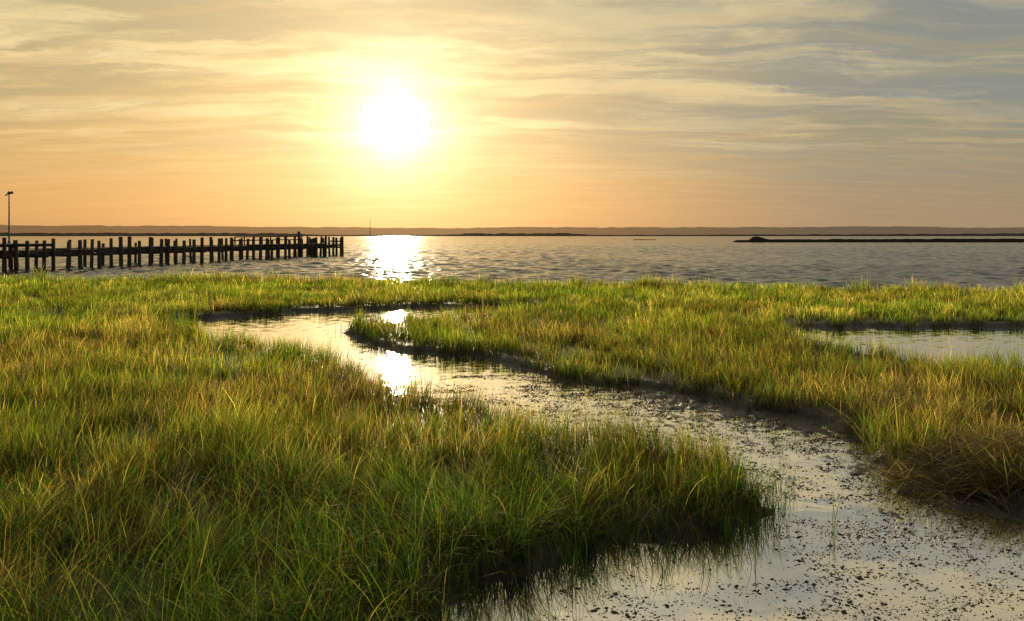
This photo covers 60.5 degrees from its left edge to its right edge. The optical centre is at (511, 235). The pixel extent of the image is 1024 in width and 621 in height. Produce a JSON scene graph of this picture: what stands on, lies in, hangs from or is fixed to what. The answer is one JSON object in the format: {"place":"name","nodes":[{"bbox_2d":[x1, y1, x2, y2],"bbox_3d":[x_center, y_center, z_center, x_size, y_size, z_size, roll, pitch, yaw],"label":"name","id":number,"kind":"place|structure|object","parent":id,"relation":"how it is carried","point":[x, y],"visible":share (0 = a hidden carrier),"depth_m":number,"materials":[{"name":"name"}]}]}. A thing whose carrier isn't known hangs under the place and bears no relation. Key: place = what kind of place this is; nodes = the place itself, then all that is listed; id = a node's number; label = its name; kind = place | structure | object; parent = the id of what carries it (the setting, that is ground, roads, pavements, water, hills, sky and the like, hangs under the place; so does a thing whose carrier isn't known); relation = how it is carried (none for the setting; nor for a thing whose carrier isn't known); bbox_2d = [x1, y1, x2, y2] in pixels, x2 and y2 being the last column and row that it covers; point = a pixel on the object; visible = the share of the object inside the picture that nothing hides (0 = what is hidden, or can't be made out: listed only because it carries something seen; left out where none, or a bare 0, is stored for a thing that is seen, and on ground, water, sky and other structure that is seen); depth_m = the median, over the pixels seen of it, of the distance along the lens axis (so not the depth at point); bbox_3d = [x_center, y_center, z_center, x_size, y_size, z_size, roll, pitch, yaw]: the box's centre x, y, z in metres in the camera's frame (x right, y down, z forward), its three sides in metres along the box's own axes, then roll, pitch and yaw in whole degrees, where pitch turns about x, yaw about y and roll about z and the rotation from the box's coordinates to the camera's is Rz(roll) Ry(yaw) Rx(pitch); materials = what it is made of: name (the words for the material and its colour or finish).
{"place":"outdoors","nodes":[
{"label":"outdoors","id":0,"kind":"place"},
{"bbox_2d":[0,236,1023,291],"bbox_3d":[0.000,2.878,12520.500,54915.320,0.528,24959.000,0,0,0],"label":"bay water","id":1,"kind":"structure","parent":0,"point":[726,259],"depth_m":98.13,"materials":[{"name":"grey liquid"}]},
{"bbox_2d":[5,191,12,266],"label":"lamp post","id":2,"kind":"object","parent":1,"relation":"in","point":[8,194],"visible":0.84,"depth_m":73.95,"materials":[{"name":"metal"}]},
{"bbox_2d":[0,231,343,271],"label":"wooden pier","id":3,"kind":"structure","parent":1,"relation":"in","point":[100,252],"depth_m":87.89,"materials":[{"name":"brown wood"}]},
{"bbox_2d":[733,237,1023,241],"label":"marsh island","id":4,"kind":"structure","parent":1,"relation":"on","point":[756,239],"depth_m":356.08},
{"bbox_2d":[0,265,1023,620],"bbox_3d":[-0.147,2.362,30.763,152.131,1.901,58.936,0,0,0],"label":"marsh grass","id":5,"kind":"structure","parent":0,"point":[254,443],"depth_m":11.80,"materials":[{"name":"green plant"}]},
{"bbox_2d":[0,232,1023,235],"bbox_3d":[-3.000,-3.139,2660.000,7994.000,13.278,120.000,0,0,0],"label":"distant shore","id":6,"kind":"structure","parent":0,"point":[296,234],"depth_m":2607.78,"materials":[{"name":"brown soil"}]},
{"bbox_2d":[0,0,1023,234],"label":"sky","id":7,"kind":"structure","parent":0,"point":[317,117],"materials":[{"name":"orange"}]},
{"bbox_2d":[173,306,1023,620],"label":"creek water","id":8,"kind":"structure","parent":0,"point":[681,574],"depth_m":8.57,"materials":[{"name":"grey liquid"}]},
{"bbox_2d":[302,353,408,392],"bbox_3d":[-2.822,2.713,16.291,2.712,1.098,2.065,0,0,0],"label":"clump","id":9,"kind":"object","parent":8,"relation":"in","point":[345,376],"visible":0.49,"depth_m":16.29,"materials":[{"name":"green plant"}]},
{"bbox_2d":[435,375,1023,620],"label":"floating debris","id":10,"kind":"object","parent":8,"relation":"on","point":[804,545],"visible":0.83,"depth_m":9.24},
{"bbox_2d":[818,367,991,437],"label":"marsh grass","id":11,"kind":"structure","parent":8,"relation":"in","point":[889,400],"depth_m":13.57,"materials":[{"name":"green plant"}]},
{"bbox_2d":[840,405,1023,512],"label":"dead reed pile","id":12,"kind":"object","parent":8,"relation":"in","point":[966,454],"visible":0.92,"depth_m":10.47,"materials":[{"name":"plant"}]}
]}

